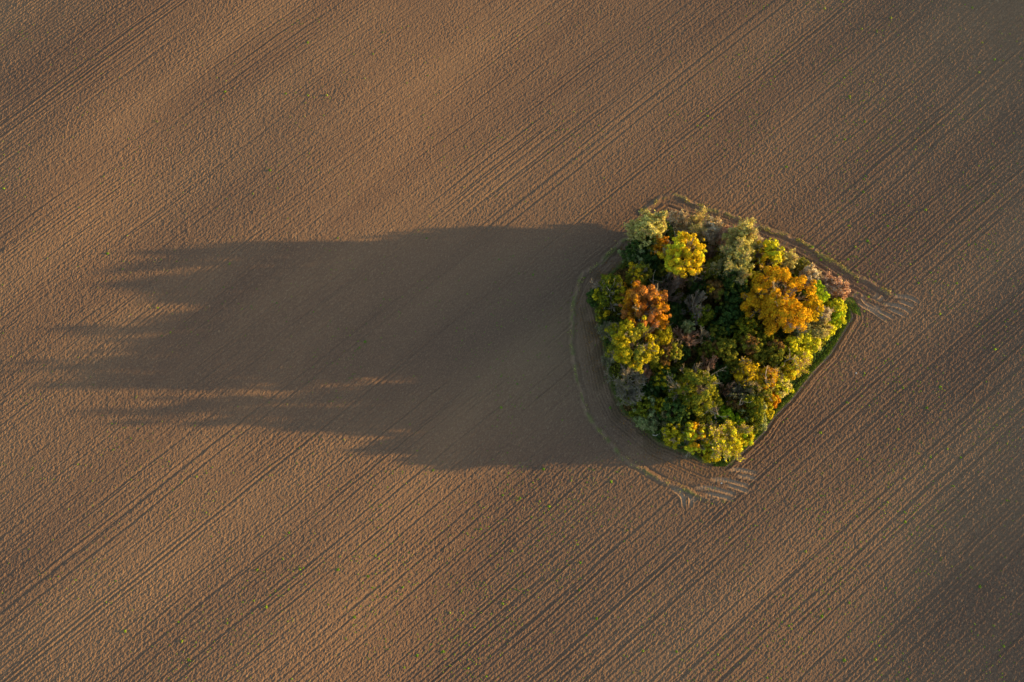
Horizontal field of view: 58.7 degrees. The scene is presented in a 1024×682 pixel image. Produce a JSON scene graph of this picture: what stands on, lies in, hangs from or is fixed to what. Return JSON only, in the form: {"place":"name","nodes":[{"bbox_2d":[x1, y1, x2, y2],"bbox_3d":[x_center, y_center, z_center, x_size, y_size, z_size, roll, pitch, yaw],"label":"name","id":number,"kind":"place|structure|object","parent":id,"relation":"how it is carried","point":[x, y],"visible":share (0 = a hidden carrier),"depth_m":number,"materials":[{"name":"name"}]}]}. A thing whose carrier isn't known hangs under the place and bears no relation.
{"place":"outdoors","nodes":[
{"label":"outdoors","id":0,"kind":"place"},
{"bbox_2d":[0,0,1023,681],"bbox_3d":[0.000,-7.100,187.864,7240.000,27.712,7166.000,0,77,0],"label":"ploughed field","id":1,"kind":"structure","parent":0,"point":[394,138],"depth_m":187.06,"materials":[{"name":"soil"}]},
{"bbox_2d":[2,0,1023,681],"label":"weeds","id":2,"kind":"object","parent":1,"relation":"on","point":[642,432],"visible":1,"depth_m":181.27,"materials":[{"name":"green plant"}]},
{"bbox_2d":[586,288,602,307],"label":"ivy clad tree","id":3,"kind":"object","parent":1,"relation":"on","point":[590,302],"visible":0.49,"depth_m":184.73,"materials":[{"name":"green plant"}]},
{"bbox_2d":[595,307,609,322],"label":"hedge shrub","id":4,"kind":"object","parent":1,"relation":"on","point":[602,313],"visible":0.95,"depth_m":185.36,"materials":[{"name":"green plant"}]},
{"bbox_2d":[589,273,625,311],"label":"oak tree","id":5,"kind":"object","parent":1,"relation":"on","point":[609,283],"visible":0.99,"depth_m":180.28,"materials":[{"name":"green plant"}]},
{"bbox_2d":[594,320,620,339],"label":"thorn tree","id":6,"kind":"object","parent":1,"relation":"on","point":[601,330],"visible":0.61,"depth_m":184.53,"materials":[{"name":"grey plant"}]},
{"bbox_2d":[603,363,649,406],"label":"bare tree","id":7,"kind":"object","parent":1,"relation":"on","point":[639,379],"visible":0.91,"depth_m":179.89,"materials":[{"name":"grey plant"}]},
{"bbox_2d":[614,387,642,405],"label":"bare tree","id":8,"kind":"object","parent":1,"relation":"on","point":[625,397],"visible":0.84,"depth_m":180.87,"materials":[{"name":"grey plant"}]},
{"bbox_2d":[617,241,645,266],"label":"hazel tree","id":9,"kind":"object","parent":1,"relation":"on","point":[634,257],"visible":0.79,"depth_m":185.86,"materials":[{"name":"green plant"}]},
{"bbox_2d":[603,315,663,373],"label":"oak tree","id":10,"kind":"object","parent":1,"relation":"on","point":[623,341],"visible":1,"depth_m":173.92,"materials":[{"name":"yellow plant"}]},
{"bbox_2d":[625,261,654,286],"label":"maple tree","id":11,"kind":"object","parent":1,"relation":"on","point":[639,273],"visible":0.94,"depth_m":182.77,"materials":[{"name":"green plant"}]},
{"bbox_2d":[627,235,654,254],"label":"ivy clad tree","id":12,"kind":"object","parent":1,"relation":"on","point":[635,245],"visible":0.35,"depth_m":185.33,"materials":[{"name":"green plant"}]},
{"bbox_2d":[614,280,671,342],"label":"oak tree","id":13,"kind":"object","parent":1,"relation":"on","point":[637,305],"visible":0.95,"depth_m":176.11,"materials":[{"name":"orange plant"}]},
{"bbox_2d":[627,388,659,419],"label":"hazel tree","id":14,"kind":"object","parent":1,"relation":"on","point":[642,410],"visible":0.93,"depth_m":179.33,"materials":[{"name":"green plant"}]},
{"bbox_2d":[623,209,667,248],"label":"willow tree","id":15,"kind":"object","parent":1,"relation":"on","point":[649,225],"visible":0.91,"depth_m":181.35,"materials":[{"name":"green plant"}]},
{"bbox_2d":[633,411,659,433],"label":"thorn tree","id":16,"kind":"object","parent":1,"relation":"on","point":[643,422],"visible":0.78,"depth_m":180.14,"materials":[{"name":"green plant"}]},
{"bbox_2d":[635,379,661,400],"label":"hazel tree","id":17,"kind":"object","parent":1,"relation":"on","point":[657,391],"visible":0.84,"depth_m":180.34,"materials":[{"name":"green plant"}]},
{"bbox_2d":[637,247,663,270],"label":"hazel tree","id":18,"kind":"object","parent":1,"relation":"on","point":[649,258],"visible":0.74,"depth_m":185.05,"materials":[{"name":"green plant"}]},
{"bbox_2d":[645,353,666,371],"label":"hazel tree","id":19,"kind":"object","parent":1,"relation":"on","point":[652,365],"visible":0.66,"depth_m":180.36,"materials":[{"name":"green plant"}]},
{"bbox_2d":[646,235,671,254],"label":"maple tree","id":20,"kind":"object","parent":1,"relation":"on","point":[662,242],"visible":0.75,"depth_m":182.70,"materials":[{"name":"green plant"}]},
{"bbox_2d":[646,261,673,286],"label":"hazel tree","id":21,"kind":"object","parent":1,"relation":"on","point":[661,272],"visible":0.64,"depth_m":185.94,"materials":[{"name":"green plant"}]},
{"bbox_2d":[654,397,667,413],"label":"hazel tree","id":22,"kind":"object","parent":1,"relation":"on","point":[657,404],"visible":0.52,"depth_m":179.33,"materials":[{"name":"green plant"}]},
{"bbox_2d":[649,363,676,391],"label":"hazel tree","id":23,"kind":"object","parent":1,"relation":"on","point":[661,375],"visible":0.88,"depth_m":179.18,"materials":[{"name":"green plant"}]},
{"bbox_2d":[650,323,678,344],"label":"oak tree","id":24,"kind":"object","parent":1,"relation":"on","point":[665,335],"visible":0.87,"depth_m":177.76,"materials":[{"name":"yellow plant"}]},
{"bbox_2d":[654,272,683,303],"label":"bare tree","id":25,"kind":"object","parent":1,"relation":"on","point":[675,285],"visible":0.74,"depth_m":183.19,"materials":[{"name":"grey plant"}]},
{"bbox_2d":[662,220,675,239],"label":"ivy clad tree","id":26,"kind":"object","parent":1,"relation":"on","point":[669,228],"visible":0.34,"depth_m":186.34,"materials":[{"name":"green plant"}]},
{"bbox_2d":[655,338,683,365],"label":"maple tree","id":27,"kind":"object","parent":1,"relation":"on","point":[671,349],"visible":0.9,"depth_m":177.87,"materials":[{"name":"green plant"}]},
{"bbox_2d":[661,422,684,449],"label":"maple tree","id":28,"kind":"object","parent":1,"relation":"on","point":[673,435],"visible":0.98,"depth_m":176.09,"materials":[{"name":"green plant"}]},
{"bbox_2d":[656,396,692,427],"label":"hazel tree","id":29,"kind":"object","parent":1,"relation":"on","point":[680,417],"visible":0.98,"depth_m":175.89,"materials":[{"name":"green plant"}]},
{"bbox_2d":[665,302,686,329],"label":"hazel tree","id":30,"kind":"object","parent":1,"relation":"on","point":[673,319],"visible":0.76,"depth_m":183.66,"materials":[{"name":"green plant"}]},
{"bbox_2d":[667,208,691,235],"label":"willow tree","id":31,"kind":"object","parent":1,"relation":"on","point":[682,217],"visible":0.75,"depth_m":187.38,"materials":[{"name":"brown plant"}]},
{"bbox_2d":[655,230,706,278],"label":"oak tree","id":32,"kind":"object","parent":1,"relation":"on","point":[682,245],"visible":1,"depth_m":177.32,"materials":[{"name":"yellow plant"}]},
{"bbox_2d":[673,339,694,363],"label":"hazel tree","id":33,"kind":"object","parent":1,"relation":"on","point":[686,354],"visible":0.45,"depth_m":182.38,"materials":[{"name":"green plant"}]},
{"bbox_2d":[672,325,699,346],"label":"bare tree","id":34,"kind":"object","parent":1,"relation":"on","point":[688,339],"visible":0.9,"depth_m":182.60,"materials":[{"name":"brown plant"}]},
{"bbox_2d":[678,319,695,335],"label":"hazel tree","id":35,"kind":"object","parent":1,"relation":"on","point":[687,325],"visible":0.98,"depth_m":181.95,"materials":[{"name":"green plant"}]},
{"bbox_2d":[657,362,724,423],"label":"oak tree","id":36,"kind":"object","parent":1,"relation":"on","point":[693,396],"visible":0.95,"depth_m":174.69,"materials":[{"name":"green plant"}]},
{"bbox_2d":[679,289,708,325],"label":"bare tree","id":37,"kind":"object","parent":1,"relation":"on","point":[694,309],"visible":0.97,"depth_m":181.50,"materials":[{"name":"grey plant"}]},
{"bbox_2d":[686,275,703,290],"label":"bare tree","id":38,"kind":"object","parent":1,"relation":"on","point":[692,279],"visible":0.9,"depth_m":184.75,"materials":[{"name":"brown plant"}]},
{"bbox_2d":[681,418,711,458],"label":"maple tree","id":39,"kind":"object","parent":1,"relation":"on","point":[692,434],"visible":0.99,"depth_m":175.75,"materials":[{"name":"yellow plant"}]},
{"bbox_2d":[679,206,714,241],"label":"willow tree","id":40,"kind":"object","parent":1,"relation":"on","point":[698,218],"visible":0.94,"depth_m":186.70,"materials":[{"name":"brown plant"}]},
{"bbox_2d":[686,276,710,300],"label":"hazel tree","id":41,"kind":"object","parent":1,"relation":"on","point":[693,289],"visible":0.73,"depth_m":185.26,"materials":[{"name":"green plant"}]},
{"bbox_2d":[689,303,714,327],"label":"ivy clad tree","id":42,"kind":"object","parent":1,"relation":"on","point":[701,321],"visible":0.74,"depth_m":182.61,"materials":[{"name":"green plant"}]},
{"bbox_2d":[698,337,718,359],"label":"hazel tree","id":43,"kind":"object","parent":1,"relation":"on","point":[706,348],"visible":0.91,"depth_m":182.26,"materials":[{"name":"green plant"}]},
{"bbox_2d":[693,215,724,245],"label":"bare tree","id":44,"kind":"object","parent":1,"relation":"on","point":[717,227],"visible":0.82,"depth_m":187.02,"materials":[{"name":"grey plant"}]},
{"bbox_2d":[699,355,718,370],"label":"bare tree","id":45,"kind":"object","parent":1,"relation":"on","point":[711,364],"visible":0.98,"depth_m":181.04,"materials":[{"name":"brown plant"}]},
{"bbox_2d":[698,259,722,281],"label":"hazel tree","id":46,"kind":"object","parent":1,"relation":"on","point":[707,275],"visible":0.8,"depth_m":185.06,"materials":[{"name":"green plant"}]},
{"bbox_2d":[702,445,720,462],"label":"hedge shrub","id":47,"kind":"object","parent":1,"relation":"on","point":[707,457],"visible":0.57,"depth_m":179.97,"materials":[{"name":"green plant"}]},
{"bbox_2d":[703,243,721,262],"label":"bare tree","id":48,"kind":"object","parent":1,"relation":"on","point":[708,253],"visible":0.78,"depth_m":186.42,"materials":[{"name":"brown plant"}]},
{"bbox_2d":[703,279,725,301],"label":"hazel tree","id":49,"kind":"object","parent":1,"relation":"on","point":[716,286],"visible":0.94,"depth_m":183.34,"materials":[{"name":"green plant"}]},
{"bbox_2d":[702,323,730,342],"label":"hazel tree","id":50,"kind":"object","parent":1,"relation":"on","point":[718,330],"visible":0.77,"depth_m":182.44,"materials":[{"name":"green plant"}]},
{"bbox_2d":[710,362,732,387],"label":"hazel tree","id":51,"kind":"object","parent":1,"relation":"on","point":[722,377],"visible":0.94,"depth_m":181.28,"materials":[{"name":"green plant"}]},
{"bbox_2d":[592,223,851,464],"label":"edge grass","id":52,"kind":"structure","parent":1,"relation":"on","point":[682,449],"depth_m":184.82,"materials":[{"name":"green plant"}]},
{"bbox_2d":[597,228,847,461],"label":"undergrowth","id":53,"kind":"object","parent":1,"relation":"on","point":[681,291],"visible":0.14,"depth_m":186.03,"materials":[{"name":"green plant"}]},
{"bbox_2d":[715,405,734,422],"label":"hedge shrub","id":54,"kind":"object","parent":1,"relation":"on","point":[726,412],"visible":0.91,"depth_m":178.91,"materials":[{"name":"green plant"}]},
{"bbox_2d":[697,418,753,461],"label":"thorn tree","id":55,"kind":"object","parent":1,"relation":"on","point":[731,437],"visible":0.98,"depth_m":176.35,"materials":[{"name":"yellow plant"}]},
{"bbox_2d":[713,337,738,361],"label":"hazel tree","id":56,"kind":"object","parent":1,"relation":"on","point":[727,347],"visible":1,"depth_m":180.15,"materials":[{"name":"green plant"}]},
{"bbox_2d":[714,281,738,306],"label":"holly tree","id":57,"kind":"object","parent":1,"relation":"on","point":[728,293],"visible":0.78,"depth_m":183.21,"materials":[{"name":"green plant"}]},
{"bbox_2d":[713,224,739,252],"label":"bare tree","id":58,"kind":"object","parent":1,"relation":"on","point":[722,231],"visible":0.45,"depth_m":186.63,"materials":[{"name":"brown plant"}]},
{"bbox_2d":[711,304,743,335],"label":"hazel tree","id":59,"kind":"object","parent":1,"relation":"on","point":[725,320],"visible":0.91,"depth_m":182.28,"materials":[{"name":"green plant"}]},
{"bbox_2d":[567,191,890,502],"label":"ridge grass","id":60,"kind":"structure","parent":1,"relation":"on","point":[760,230],"depth_m":190.84,"materials":[{"name":"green plant"}]},
{"bbox_2d":[721,360,740,379],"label":"hazel tree","id":61,"kind":"object","parent":1,"relation":"on","point":[733,365],"visible":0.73,"depth_m":181.06,"materials":[{"name":"green plant"}]},
{"bbox_2d":[708,236,754,284],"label":"willow tree","id":62,"kind":"object","parent":1,"relation":"on","point":[737,260],"visible":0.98,"depth_m":181.90,"materials":[{"name":"green plant"}]},
{"bbox_2d":[724,395,742,410],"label":"hedge shrub","id":63,"kind":"object","parent":1,"relation":"on","point":[734,405],"visible":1,"depth_m":179.34,"materials":[{"name":"green plant"}]},
{"bbox_2d":[718,268,749,296],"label":"holly tree","id":64,"kind":"object","parent":1,"relation":"on","point":[727,279],"visible":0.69,"depth_m":183.34,"materials":[{"name":"green plant"}]},
{"bbox_2d":[725,289,752,319],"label":"hazel tree","id":65,"kind":"object","parent":1,"relation":"on","point":[734,305],"visible":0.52,"depth_m":182.57,"materials":[{"name":"green plant"}]},
{"bbox_2d":[727,377,753,402],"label":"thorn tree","id":66,"kind":"object","parent":1,"relation":"on","point":[740,390],"visible":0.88,"depth_m":179.45,"materials":[{"name":"green plant"}]},
{"bbox_2d":[721,215,761,255],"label":"willow tree","id":67,"kind":"object","parent":1,"relation":"on","point":[746,231],"visible":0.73,"depth_m":183.15,"materials":[{"name":"green plant"}]},
{"bbox_2d":[729,311,760,347],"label":"hazel tree","id":68,"kind":"object","parent":1,"relation":"on","point":[740,325],"visible":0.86,"depth_m":181.59,"materials":[{"name":"green plant"}]},
{"bbox_2d":[730,356,763,387],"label":"thorn tree","id":69,"kind":"object","parent":1,"relation":"on","point":[744,372],"visible":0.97,"depth_m":178.66,"materials":[{"name":"yellow plant"}]},
{"bbox_2d":[741,426,754,446],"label":"hedge shrub","id":70,"kind":"object","parent":1,"relation":"on","point":[749,438],"visible":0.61,"depth_m":178.59,"materials":[{"name":"yellow plant"}]},
{"bbox_2d":[736,331,766,355],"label":"hazel tree","id":71,"kind":"object","parent":1,"relation":"on","point":[748,345],"visible":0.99,"depth_m":180.02,"materials":[{"name":"green plant"}]},
{"bbox_2d":[740,262,763,289],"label":"holly tree","id":72,"kind":"object","parent":1,"relation":"on","point":[750,284],"visible":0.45,"depth_m":184.46,"materials":[{"name":"green plant"}]},
{"bbox_2d":[738,394,767,421],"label":"holly tree","id":73,"kind":"object","parent":1,"relation":"on","point":[757,409],"visible":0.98,"depth_m":176.79,"materials":[{"name":"green plant"}]},
{"bbox_2d":[744,414,767,433],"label":"holly tree","id":74,"kind":"object","parent":1,"relation":"on","point":[757,424],"visible":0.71,"depth_m":179.18,"materials":[{"name":"green plant"}]},
{"bbox_2d":[745,343,767,367],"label":"hazel tree","id":75,"kind":"object","parent":1,"relation":"on","point":[755,358],"visible":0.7,"depth_m":181.48,"materials":[{"name":"green plant"}]},
{"bbox_2d":[743,378,775,405],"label":"thorn tree","id":76,"kind":"object","parent":1,"relation":"on","point":[755,386],"visible":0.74,"depth_m":178.90,"materials":[{"name":"green plant"}]},
{"bbox_2d":[750,366,778,393],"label":"thorn tree","id":77,"kind":"object","parent":1,"relation":"on","point":[771,376],"visible":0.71,"depth_m":178.85,"materials":[{"name":"brown plant"}]},
{"bbox_2d":[755,324,775,345],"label":"hazel tree","id":78,"kind":"object","parent":1,"relation":"on","point":[765,337],"visible":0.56,"depth_m":181.63,"materials":[{"name":"green plant"}]},
{"bbox_2d":[752,238,785,268],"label":"maple tree","id":79,"kind":"object","parent":1,"relation":"on","point":[773,253],"visible":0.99,"depth_m":183.86,"materials":[{"name":"yellow plant"}]},
{"bbox_2d":[764,401,774,419],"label":"hedge shrub","id":80,"kind":"object","parent":1,"relation":"on","point":[770,415],"visible":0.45,"depth_m":180.29,"materials":[{"name":"yellow plant"}]},
{"bbox_2d":[764,392,780,407],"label":"hedge shrub","id":81,"kind":"object","parent":1,"relation":"on","point":[775,399],"visible":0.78,"depth_m":180.57,"materials":[{"name":"orange plant"}]},
{"bbox_2d":[761,345,784,366],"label":"hedge shrub","id":82,"kind":"object","parent":1,"relation":"on","point":[772,356],"visible":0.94,"depth_m":180.71,"materials":[{"name":"green plant"}]},
{"bbox_2d":[764,336,784,354],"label":"hazel tree","id":83,"kind":"object","parent":1,"relation":"on","point":[777,341],"visible":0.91,"depth_m":180.22,"materials":[{"name":"brown plant"}]},
{"bbox_2d":[740,264,818,334],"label":"oak tree","id":84,"kind":"object","parent":1,"relation":"on","point":[772,302],"visible":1,"depth_m":175.82,"materials":[{"name":"orange plant"}]},
{"bbox_2d":[772,374,793,398],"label":"hedge shrub","id":85,"kind":"object","parent":1,"relation":"on","point":[782,383],"visible":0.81,"depth_m":180.79,"materials":[{"name":"yellow plant"}]},
{"bbox_2d":[713,304,857,465],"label":"verge grass","id":86,"kind":"structure","parent":1,"relation":"on","point":[825,353],"depth_m":185.60,"materials":[{"name":"green plant"}]},
{"bbox_2d":[775,248,799,273],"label":"bare tree","id":87,"kind":"object","parent":1,"relation":"on","point":[791,257],"visible":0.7,"depth_m":185.41,"materials":[{"name":"yellow plant"}]},
{"bbox_2d":[776,362,798,381],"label":"hedge shrub","id":88,"kind":"object","parent":1,"relation":"on","point":[791,374],"visible":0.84,"depth_m":181.16,"materials":[{"name":"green plant"}]},
{"bbox_2d":[783,335,798,354],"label":"hedge shrub","id":89,"kind":"object","parent":1,"relation":"on","point":[792,344],"visible":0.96,"depth_m":181.52,"materials":[{"name":"yellow plant"}]},
{"bbox_2d":[783,351,811,376],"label":"thorn tree","id":90,"kind":"object","parent":1,"relation":"on","point":[797,362],"visible":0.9,"depth_m":181.34,"materials":[{"name":"yellow plant"}]},
{"bbox_2d":[789,315,811,338],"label":"hedge shrub","id":91,"kind":"object","parent":1,"relation":"on","point":[808,325],"visible":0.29,"depth_m":181.08,"materials":[{"name":"brown plant"}]},
{"bbox_2d":[789,329,812,348],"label":"hedge shrub","id":92,"kind":"object","parent":1,"relation":"on","point":[805,339],"visible":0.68,"depth_m":181.83,"materials":[{"name":"yellow plant"}]},
{"bbox_2d":[792,257,811,274],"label":"bare tree","id":93,"kind":"object","parent":1,"relation":"on","point":[801,265],"visible":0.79,"depth_m":185.76,"materials":[{"name":"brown plant"}]},
{"bbox_2d":[791,347,812,359],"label":"hedge shrub","id":94,"kind":"object","parent":1,"relation":"on","point":[799,352],"visible":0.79,"depth_m":182.25,"materials":[{"name":"yellow plant"}]},
{"bbox_2d":[800,336,821,353],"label":"hedge shrub","id":95,"kind":"object","parent":1,"relation":"on","point":[815,345],"visible":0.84,"depth_m":182.92,"materials":[{"name":"yellow plant"}]},
{"bbox_2d":[799,262,823,285],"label":"bare tree","id":96,"kind":"object","parent":1,"relation":"on","point":[812,272],"visible":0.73,"depth_m":184.39,"materials":[{"name":"brown plant"}]},
{"bbox_2d":[799,298,826,321],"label":"oak tree","id":97,"kind":"object","parent":1,"relation":"on","point":[816,305],"visible":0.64,"depth_m":179.11,"materials":[{"name":"yellow plant"}]},
{"bbox_2d":[803,280,830,303],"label":"maple tree","id":98,"kind":"object","parent":1,"relation":"on","point":[822,293],"visible":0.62,"depth_m":182.07,"materials":[{"name":"green plant"}]},
{"bbox_2d":[809,317,832,340],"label":"hedge shrub","id":99,"kind":"object","parent":1,"relation":"on","point":[820,328],"visible":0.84,"depth_m":182.13,"materials":[{"name":"brown plant"}]},
{"bbox_2d":[810,305,834,324],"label":"hedge shrub","id":100,"kind":"object","parent":1,"relation":"on","point":[827,313],"visible":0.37,"depth_m":181.70,"materials":[{"name":"brown plant"}]},
{"bbox_2d":[817,269,837,290],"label":"bare tree","id":101,"kind":"object","parent":1,"relation":"on","point":[829,278],"visible":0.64,"depth_m":184.53,"materials":[{"name":"brown plant"}]},
{"bbox_2d":[824,297,847,313],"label":"hedge shrub","id":102,"kind":"object","parent":1,"relation":"on","point":[838,303],"visible":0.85,"depth_m":183.62,"materials":[{"name":"yellow plant"}]},
{"bbox_2d":[828,310,846,328],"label":"hedge shrub","id":103,"kind":"object","parent":1,"relation":"on","point":[838,319],"visible":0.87,"depth_m":183.80,"materials":[{"name":"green plant"}]},
{"bbox_2d":[826,276,850,300],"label":"bare tree","id":104,"kind":"object","parent":1,"relation":"on","point":[841,287],"visible":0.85,"depth_m":184.70,"materials":[{"name":"brown plant"}]},
{"bbox_2d":[576,206,867,484],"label":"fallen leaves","id":105,"kind":"object","parent":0,"point":[606,347],"depth_m":187.33,"materials":[{"name":"plant"}]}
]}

